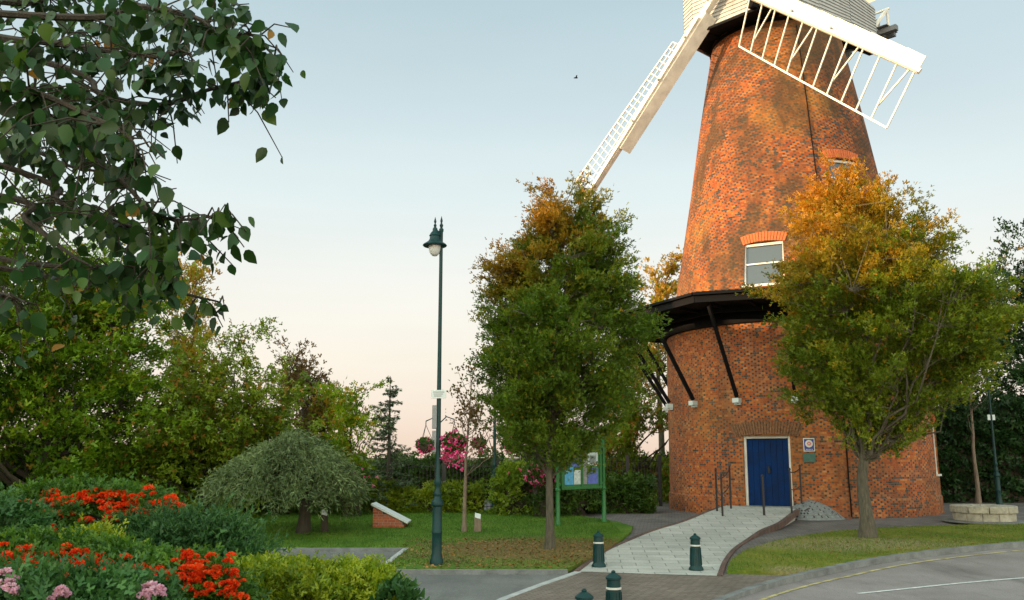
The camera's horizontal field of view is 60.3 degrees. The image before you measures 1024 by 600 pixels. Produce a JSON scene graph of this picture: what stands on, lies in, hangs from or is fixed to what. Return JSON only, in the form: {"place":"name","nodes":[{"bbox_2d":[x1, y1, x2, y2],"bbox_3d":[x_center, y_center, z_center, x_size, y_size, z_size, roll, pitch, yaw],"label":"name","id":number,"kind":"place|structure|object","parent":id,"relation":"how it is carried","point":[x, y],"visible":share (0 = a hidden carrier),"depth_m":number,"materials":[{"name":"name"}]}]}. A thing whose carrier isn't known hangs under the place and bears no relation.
{"place":"outdoors","nodes":[
{"label":"outdoors","id":0,"kind":"place"},
{"bbox_2d":[96,510,632,571],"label":"lawn","id":1,"kind":"structure","parent":0,"point":[626,529],"depth_m":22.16,"materials":[{"name":"green plant"}]},
{"bbox_2d":[0,166,214,515],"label":"broadleaf tree","id":2,"kind":"object","parent":1,"relation":"on","point":[65,430],"visible":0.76,"depth_m":26.04,"materials":[{"name":"green plant"}]},
{"bbox_2d":[0,430,339,515],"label":"hedge","id":3,"kind":"object","parent":1,"relation":"on","point":[294,511],"visible":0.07,"depth_m":29.30,"materials":[{"name":"green plant"}]},
{"bbox_2d":[99,317,335,517],"bbox_3d":[-9.918,4.143,28.963,7.661,7.573,6.940,0,-10,0],"label":"willow tree","id":4,"kind":"object","parent":1,"relation":"on","point":[225,430],"visible":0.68,"depth_m":28.29,"materials":[{"name":"green plant"}]},
{"bbox_2d":[193,426,382,533],"bbox_3d":[-6.211,4.961,24.373,5.328,2.987,5.085,0,-10,0],"label":"weeping tree","id":5,"kind":"object","parent":1,"relation":"on","point":[296,462],"visible":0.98,"depth_m":23.37,"materials":[{"name":"green plant"}]},
{"bbox_2d":[321,510,328,531],"bbox_3d":[-5.166,6.120,24.315,0.224,0.657,0.112,0,-10,0],"label":"marker post","id":6,"kind":"object","parent":1,"relation":"on","point":[324,526],"visible":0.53,"depth_m":24.27,"materials":[{"name":"brown wood"}]},
{"bbox_2d":[305,376,394,481],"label":"broadleaf tree","id":7,"kind":"object","parent":1,"relation":"on","point":[351,419],"visible":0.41,"depth_m":32.39,"materials":[{"name":"green plant"}]},
{"bbox_2d":[328,466,377,516],"bbox_3d":[-5.297,6.353,29.159,1.867,1.906,1.852,0,-10,0],"label":"flowering shrub","id":8,"kind":"object","parent":1,"relation":"on","point":[363,504],"visible":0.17,"depth_m":29.04,"materials":[{"name":"green plant"}]},
{"bbox_2d":[350,376,421,509],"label":"spruce tree","id":9,"kind":"object","parent":1,"relation":"on","point":[390,428],"visible":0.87,"depth_m":31.00,"materials":[{"name":"green plant"}]},
{"bbox_2d":[371,502,410,527],"bbox_3d":[-3.527,6.284,25.752,1.092,0.710,0.850,0,-10,0],"label":"brick wedge","id":10,"kind":"object","parent":1,"relation":"on","point":[384,516],"visible":0.98,"depth_m":25.37,"materials":[{"name":"red brick"}]},
{"bbox_2d":[331,474,490,512],"bbox_3d":[-3.656,6.839,30.852,5.839,1.521,1.774,0,-10,0],"label":"hedge","id":11,"kind":"object","parent":1,"relation":"on","point":[398,497],"visible":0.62,"depth_m":30.31,"materials":[{"name":"green plant"}]},
{"bbox_2d":[423,216,453,564],"bbox_3d":[-1.653,1.809,18.976,0.679,7.510,0.539,-6,-12,32],"label":"lamp post","id":12,"kind":"object","parent":1,"relation":"on","point":[435,244],"visible":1,"depth_m":18.83,"materials":[{"name":"green metal"}]},
{"bbox_2d":[413,424,435,456],"bbox_3d":[-1.849,2.972,18.796,0.468,0.771,0.501,10,-14,-44],"label":"hanging basket","id":13,"kind":"object","parent":12,"relation":"hanging from","point":[423,444],"visible":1,"depth_m":18.67,"materials":[{"name":"plant"}]},
{"bbox_2d":[432,405,436,452],"bbox_3d":[-1.632,2.753,18.846,0.150,1.000,0.120,0,-10,0],"label":"control box","id":14,"kind":"object","parent":12,"relation":"attached to","point":[434,416],"visible":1,"depth_m":18.81,"materials":[{"name":"grey metal"}]},
{"bbox_2d":[431,390,445,397],"bbox_3d":[-1.572,2.020,18.903,0.320,0.180,0.024,0,-10,0],"label":"post sign","id":15,"kind":"object","parent":12,"relation":"attached to","point":[438,393],"visible":1,"depth_m":18.90,"materials":[{"name":"grey metal"}]},
{"bbox_2d":[439,419,468,471],"bbox_3d":[-1.243,3.102,18.784,0.671,1.102,0.655,0,-10,0],"label":"hanging basket","id":16,"kind":"object","parent":12,"relation":"hanging from","point":[453,443],"visible":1,"depth_m":18.66,"materials":[{"name":"plant"}]},
{"bbox_2d":[445,343,501,531],"bbox_3d":[-1.183,3.835,24.706,1.938,5.329,2.168,0,-10,0],"label":"broadleaf tree","id":17,"kind":"object","parent":1,"relation":"on","point":[472,413],"visible":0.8,"depth_m":24.60,"materials":[{"name":"brown plant"}]},
{"bbox_2d":[474,513,480,531],"bbox_3d":[-0.949,6.161,24.307,0.200,0.572,0.112,0,-10,0],"label":"marker post","id":18,"kind":"object","parent":1,"relation":"on","point":[477,522],"visible":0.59,"depth_m":24.27,"materials":[{"name":"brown wood"}]},
{"bbox_2d":[485,311,499,512],"bbox_3d":[-0.645,3.847,30.816,0.942,7.160,0.537,4,-11,-24],"label":"lamp post","id":19,"kind":"object","parent":1,"relation":"on","point":[494,464],"visible":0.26,"depth_m":30.47,"materials":[{"name":"green metal"}]},
{"bbox_2d":[471,430,487,454],"bbox_3d":[-1.143,4.912,30.576,0.639,0.896,0.618,-9,-14,43],"label":"hanging basket","id":20,"kind":"object","parent":19,"relation":"hanging from","point":[476,438],"visible":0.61,"depth_m":30.46,"materials":[{"name":"plant"}]},
{"bbox_2d":[501,438,511,452],"bbox_3d":[-0.112,4.898,30.586,0.594,0.865,0.606,0,-10,0],"label":"hanging basket","id":21,"kind":"object","parent":19,"relation":"hanging from","point":[506,445],"visible":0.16,"depth_m":30.50,"materials":[{"name":"plant"}]},
{"bbox_2d":[392,537,616,568],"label":"fallen leaves","id":22,"kind":"object","parent":1,"relation":"on","point":[551,555],"visible":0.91,"depth_m":20.09,"materials":[{"name":"brown plant"}]},
{"bbox_2d":[484,456,538,515],"bbox_3d":[0.320,6.385,30.006,2.508,2.181,2.511,0,-10,0],"label":"round shrub","id":23,"kind":"object","parent":1,"relation":"on","point":[510,491],"visible":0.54,"depth_m":29.45,"materials":[{"name":"green plant"}]},
{"bbox_2d":[508,457,566,516],"bbox_3d":[1.056,6.138,28.837,1.842,2.280,1.970,8,-13,-36],"label":"flowering shrub","id":24,"kind":"object","parent":1,"relation":"on","point":[538,484],"visible":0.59,"depth_m":28.63,"materials":[{"name":"green plant"}]},
{"bbox_2d":[528,477,608,515],"bbox_3d":[1.732,6.651,30.021,3.024,1.686,3.089,0,-10,0],"label":"round shrub","id":25,"kind":"object","parent":1,"relation":"on","point":[575,503],"visible":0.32,"depth_m":29.33,"materials":[{"name":"green plant"}]},
{"bbox_2d":[464,166,673,548],"bbox_3d":[1.021,1.284,21.461,5.273,9.295,4.924,-7,-13,36],"label":"street tree","id":26,"kind":"object","parent":1,"relation":"on","point":[544,351],"visible":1,"depth_m":20.90,"materials":[{"name":"green plant"}]},
{"bbox_2d":[555,439,606,524],"bbox_3d":[2.100,5.379,26.707,1.923,2.748,0.195,7,-12,-33],"label":"notice board","id":27,"kind":"object","parent":1,"relation":"on","point":[579,480],"visible":0.6,"depth_m":26.77,"materials":[{"name":"green paint"}]},
{"bbox_2d":[267,552,561,599],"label":"asphalt apron","id":28,"kind":"object","parent":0,"point":[466,587],"visible":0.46,"depth_m":16.27,"materials":[{"name":"grey asphalt"}]},
{"bbox_2d":[264,548,402,551],"bbox_3d":[-14.280,5.913,20.846,23.585,0.094,0.120,0,-10,0],"label":"lawn edging","id":29,"kind":"object","parent":28,"relation":"on","point":[348,549],"visible":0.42,"depth_m":20.79,"materials":[{"name":"concrete"}]},
{"bbox_2d":[386,548,407,562],"bbox_3d":[-2.586,5.691,19.357,0.131,0.182,3.140,0,-10,3],"label":"lawn edging","id":30,"kind":"object","parent":28,"relation":"on","point":[397,554],"visible":0.4,"depth_m":19.76,"materials":[{"name":"concrete"}]},
{"bbox_2d":[396,569,567,574],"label":"lawn kerb","id":31,"kind":"structure","parent":28,"relation":"on","point":[488,571],"depth_m":17.48,"materials":[{"name":"concrete"}]},
{"bbox_2d":[0,0,1023,457],"label":"sky","id":32,"kind":"structure","parent":0,"point":[404,115],"materials":[{"name":"blue"}]},
{"bbox_2d":[507,572,778,599],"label":"block paving","id":33,"kind":"structure","parent":0,"point":[636,586],"depth_m":15.79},
{"bbox_2d":[575,588,593,599],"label":"bollard","id":34,"kind":"object","parent":33,"relation":"on","point":[584,594],"visible":1,"depth_m":10.54,"materials":[{"name":"green metal"}]},
{"bbox_2d":[605,570,621,599],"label":"bollard","id":35,"kind":"object","parent":33,"relation":"on","point":[613,587],"visible":1,"depth_m":12.22,"materials":[{"name":"green metal"}]},
{"bbox_2d":[580,505,794,575],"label":"path","id":36,"kind":"structure","parent":0,"point":[665,550],"depth_m":22.12,"materials":[{"name":"grey stone"}]},
{"bbox_2d":[592,531,605,567],"bbox_3d":[1.808,5.193,18.410,0.300,0.728,0.300,0,-10,0],"label":"bollard","id":37,"kind":"object","parent":36,"relation":"on","point":[598,554],"visible":1,"depth_m":18.32,"materials":[{"name":"green metal"}]},
{"bbox_2d":[689,533,703,570],"bbox_3d":[3.743,5.128,17.972,0.300,0.728,0.300,4,-11,-23],"label":"bollard","id":38,"kind":"object","parent":36,"relation":"on","point":[695,557],"visible":1,"depth_m":17.88,"materials":[{"name":"green metal"}]},
{"bbox_2d":[714,465,731,515],"bbox_3d":[6.602,5.984,27.823,0.391,1.500,2.215,-4,-11,20],"label":"handrail","id":39,"kind":"object","parent":36,"relation":"on","point":[721,488],"visible":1,"depth_m":27.86,"materials":[{"name":"black metal"}]},
{"bbox_2d":[761,474,764,514],"bbox_3d":[7.676,5.948,26.929,0.098,1.227,0.098,4,-11,-22],"label":"railing post","id":40,"kind":"object","parent":36,"relation":"on","point":[762,484],"visible":1,"depth_m":26.90,"materials":[{"name":"black metal"}]},
{"bbox_2d":[371,458,1018,572],"bbox_3d":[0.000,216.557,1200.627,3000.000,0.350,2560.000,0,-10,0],"label":"ground","id":41,"kind":"structure","parent":0,"point":[518,458],"depth_m":822.51,"materials":[{"name":"soil"}]},
{"bbox_2d":[145,251,225,415],"bbox_3d":[-12.647,2.829,34.058,3.860,10.320,3.883,0,-10,0],"label":"broadleaf tree","id":42,"kind":"object","parent":41,"relation":"on","point":[194,274],"visible":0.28,"depth_m":34.23,"materials":[{"name":"green plant"}]},
{"bbox_2d":[267,332,339,436],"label":"broadleaf tree","id":43,"kind":"object","parent":41,"relation":"on","point":[299,366],"visible":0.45,"depth_m":35.70,"materials":[{"name":"green plant"}]},
{"bbox_2d":[256,377,358,441],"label":"broadleaf tree","id":44,"kind":"object","parent":41,"relation":"on","point":[326,429],"visible":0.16,"depth_m":36.28,"materials":[{"name":"green plant"}]},
{"bbox_2d":[361,446,669,498],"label":"hedge","id":45,"kind":"object","parent":41,"relation":"on","point":[429,461],"visible":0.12,"depth_m":41.94,"materials":[{"name":"green plant"}]},
{"bbox_2d":[470,393,607,476],"bbox_3d":[1.010,6.162,35.936,5.402,6.623,6.281,6,-12,-30],"label":"broadleaf tree","id":46,"kind":"object","parent":41,"relation":"on","point":[520,456],"visible":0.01,"depth_m":36.10,"materials":[{"name":"green plant"}]},
{"bbox_2d":[497,571,581,599],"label":"flush kerb","id":47,"kind":"structure","parent":41,"relation":"on","point":[538,585],"depth_m":15.88,"materials":[{"name":"concrete"}]},
{"bbox_2d":[582,468,660,513],"bbox_3d":[2.815,6.738,31.777,4.921,2.115,2.168,0,-10,0],"label":"hedge","id":48,"kind":"object","parent":41,"relation":"on","point":[630,492],"visible":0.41,"depth_m":31.02,"materials":[{"name":"green plant"}]},
{"bbox_2d":[583,343,669,503],"bbox_3d":[5.452,5.998,40.249,6.518,8.796,6.332,2,-10,-13],"label":"broadleaf tree","id":49,"kind":"object","parent":41,"relation":"on","point":[627,440],"visible":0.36,"depth_m":39.70,"materials":[{"name":"green plant"}]},
{"bbox_2d":[574,505,725,570],"bbox_3d":[4.316,6.445,24.674,0.778,0.798,15.275,-5,-11,25],"label":"path edging","id":50,"kind":"object","parent":41,"relation":"on","point":[583,565],"visible":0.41,"depth_m":23.61,"materials":[{"name":"red brick"}]},
{"bbox_2d":[621,244,683,454],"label":"broadleaf tree","id":51,"kind":"object","parent":41,"relation":"on","point":[662,289],"visible":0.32,"depth_m":46.23,"materials":[{"name":"orange plant"}]},
{"bbox_2d":[717,509,799,575],"bbox_3d":[6.978,6.346,24.088,0.636,0.810,15.178,-5,-11,24],"label":"path edging","id":52,"kind":"object","parent":41,"relation":"on","point":[785,521],"visible":0.69,"depth_m":24.12,"materials":[{"name":"red brick"}]},
{"bbox_2d":[788,464,802,512],"bbox_3d":[9.028,5.986,28.032,0.086,1.484,1.760,-5,-11,28],"label":"handrail","id":53,"kind":"object","parent":52,"relation":"on","point":[790,487],"visible":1,"depth_m":27.45,"materials":[{"name":"black metal"}]},
{"bbox_2d":[577,0,989,518],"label":"windmill","id":54,"kind":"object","parent":41,"relation":"on","point":[781,103],"visible":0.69,"depth_m":32.08,"materials":[{"name":"brick"}]},
{"bbox_2d":[742,241,784,286],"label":"window","id":55,"kind":"structure","parent":54,"relation":"in","point":[757,255],"depth_m":31.42,"materials":[{"name":"white paint"}]},
{"bbox_2d":[744,435,792,507],"bbox_3d":[8.602,5.763,29.607,1.680,2.382,0.322,-6,-12,29],"label":"door","id":56,"kind":"structure","parent":54,"relation":"in","point":[767,456],"depth_m":29.68,"materials":[{"name":"blue paint"}]},
{"bbox_2d":[803,438,814,451],"bbox_3d":[9.827,4.789,29.158,0.359,0.439,0.048,-2,-10,13],"label":"wall sign","id":57,"kind":"object","parent":54,"relation":"attached to","point":[808,444],"visible":1,"depth_m":29.15,"materials":[{"name":"white paint"}]},
{"bbox_2d":[803,453,815,461],"bbox_3d":[9.812,5.210,29.098,0.397,0.300,0.022,-2,-10,13],"label":"wall plaque","id":58,"kind":"object","parent":54,"relation":"attached to","point":[809,457],"depth_m":29.09,"materials":[{"name":"green metal"}]},
{"bbox_2d":[828,159,860,190],"bbox_3d":[12.160,-4.364,32.128,1.475,1.626,0.947,0,-10,0],"label":"window","id":59,"kind":"structure","parent":54,"relation":"in","point":[837,163],"depth_m":32.33,"materials":[{"name":"white paint"}]},
{"bbox_2d":[932,428,941,475],"bbox_3d":[15.023,5.347,31.325,0.227,1.796,0.946,-6,-12,31],"label":"window","id":60,"kind":"structure","parent":54,"relation":"in","point":[937,474],"depth_m":31.60,"materials":[{"name":"white paint"}]},
{"bbox_2d":[933,379,1015,442],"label":"evergreen tree","id":61,"kind":"object","parent":41,"relation":"on","point":[992,402],"visible":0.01,"depth_m":39.84,"materials":[{"name":"green plant"}]},
{"bbox_2d":[939,250,1017,382],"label":"evergreen tree","id":62,"kind":"object","parent":41,"relation":"on","point":[1004,259],"visible":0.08,"depth_m":46.67,"materials":[{"name":"green plant"}]},
{"bbox_2d":[935,376,1023,502],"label":"hedge","id":63,"kind":"object","parent":41,"relation":"on","point":[955,463],"visible":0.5,"depth_m":38.50,"materials":[{"name":"green plant"}]},
{"bbox_2d":[974,216,1023,410],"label":"evergreen tree","id":64,"kind":"object","parent":41,"relation":"on","point":[1015,373],"visible":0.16,"depth_m":42.58,"materials":[{"name":"green plant"}]},
{"bbox_2d":[484,499,1023,576],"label":"paving","id":65,"kind":"structure","parent":0,"point":[661,516],"depth_m":27.36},
{"bbox_2d":[364,459,499,507],"bbox_3d":[-3.500,6.838,32.606,6.183,1.900,0.153,-1,-10,6],"label":"iron fence","id":66,"kind":"object","parent":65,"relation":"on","point":[444,470],"visible":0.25,"depth_m":32.56,"materials":[{"name":"black metal"}]},
{"bbox_2d":[523,455,662,505],"bbox_3d":[3.250,7.142,34.735,6.068,2.050,0.181,4,-11,-21],"label":"iron fence","id":67,"kind":"object","parent":65,"relation":"on","point":[658,467],"visible":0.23,"depth_m":35.61,"materials":[{"name":"black metal"}]},
{"bbox_2d":[790,500,844,520],"bbox_3d":[9.759,6.825,28.755,2.300,0.600,1.900,3,-10,-14],"label":"cobble mound","id":68,"kind":"object","parent":65,"relation":"on","point":[811,510],"visible":0.87,"depth_m":28.15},
{"bbox_2d":[942,504,1023,523],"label":"stone planter","id":69,"kind":"object","parent":65,"relation":"on","point":[983,513],"visible":0.99,"depth_m":26.53,"materials":[{"name":"stone"}]},
{"bbox_2d":[956,323,1020,503],"bbox_3d":[20.349,4.638,38.161,2.564,8.199,3.736,5,-11,-27],"label":"broadleaf tree","id":70,"kind":"object","parent":65,"relation":"on","point":[978,499],"visible":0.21,"depth_m":37.87,"materials":[{"name":"green plant"}]},
{"bbox_2d":[986,369,1002,504],"bbox_3d":[19.376,5.096,35.820,0.560,6.460,0.540,0,-10,0],"label":"lamp post","id":71,"kind":"object","parent":65,"relation":"on","point":[996,473],"visible":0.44,"depth_m":35.52,"materials":[{"name":"green metal"}]},
{"bbox_2d":[727,522,1023,574],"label":"lawn","id":72,"kind":"structure","parent":0,"point":[776,570],"depth_m":21.09,"materials":[{"name":"green plant"}]},
{"bbox_2d":[734,147,1023,537],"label":"street tree","id":73,"kind":"object","parent":72,"relation":"on","point":[848,378],"visible":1,"depth_m":22.74,"materials":[{"name":"green plant"}]},
{"bbox_2d":[793,530,999,559],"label":"fallen leaves","id":74,"kind":"object","parent":72,"relation":"on","point":[888,542],"visible":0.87,"depth_m":21.84,"materials":[{"name":"brown plant"}]},
{"bbox_2d":[735,547,1023,599],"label":"road","id":75,"kind":"structure","parent":0,"point":[993,566],"depth_m":16.49,"materials":[{"name":"grey asphalt"}]},
{"bbox_2d":[713,541,1023,599],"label":"kerb","id":76,"kind":"structure","parent":75,"relation":"on","point":[791,578],"depth_m":18.34,"materials":[{"name":"concrete"}]},
{"bbox_2d":[759,550,1021,599],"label":"yellow line","id":77,"kind":"object","parent":75,"relation":"on","point":[869,571],"visible":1,"depth_m":17.58,"materials":[{"name":"paint"}]},
{"bbox_2d":[858,577,1023,593],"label":"white line","id":78,"kind":"object","parent":75,"relation":"on","point":[937,585],"visible":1,"depth_m":15.99,"materials":[{"name":"paint"}]},
{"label":"flower bed bank","id":79,"kind":"structure","parent":0,"visible":0},
{"bbox_2d":[0,482,57,540],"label":"leafy shrub","id":80,"kind":"object","parent":79,"relation":"on","point":[22,512],"visible":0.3,"depth_m":5.79,"materials":[{"name":"green plant"}]},
{"bbox_2d":[0,466,188,536],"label":"flowering shrub","id":81,"kind":"object","parent":79,"relation":"on","point":[67,498],"visible":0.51,"depth_m":6.65,"materials":[{"name":"red plant"}]},
{"bbox_2d":[0,542,194,599],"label":"flowering shrub","id":82,"kind":"object","parent":79,"relation":"on","point":[44,579],"visible":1,"depth_m":3.49,"materials":[{"name":"green plant"}]},
{"bbox_2d":[58,512,148,546],"bbox_3d":[-2.355,1.747,5.074,0.691,1.040,0.478,0,-10,0],"label":"leafy shrub","id":83,"kind":"object","parent":79,"relation":"on","point":[94,526],"visible":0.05,"depth_m":5.15,"materials":[{"name":"green plant"}]},
{"bbox_2d":[0,521,271,599],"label":"flowering shrub","id":84,"kind":"object","parent":79,"relation":"on","point":[212,574],"visible":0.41,"depth_m":4.43,"materials":[{"name":"red plant"}]},
{"bbox_2d":[0,0,305,368],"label":"overhanging tree","id":85,"kind":"object","parent":79,"relation":"on","point":[68,127],"visible":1,"depth_m":3.25,"materials":[{"name":"green plant"}]},
{"bbox_2d":[93,492,296,584],"bbox_3d":[-2.348,1.939,6.379,1.577,1.094,1.144,0,-10,0],"label":"juniper shrub","id":86,"kind":"object","parent":79,"relation":"on","point":[192,527],"visible":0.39,"depth_m":6.28,"materials":[{"name":"green plant"}]},
{"bbox_2d":[204,547,419,599],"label":"privet hedge","id":87,"kind":"object","parent":79,"relation":"on","point":[294,577],"visible":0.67,"depth_m":5.54,"materials":[{"name":"green plant"}]},
{"bbox_2d":[368,569,429,599],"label":"juniper shrub","id":88,"kind":"object","parent":79,"relation":"on","point":[401,588],"visible":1,"depth_m":5.42,"materials":[{"name":"green plant"}]}
]}

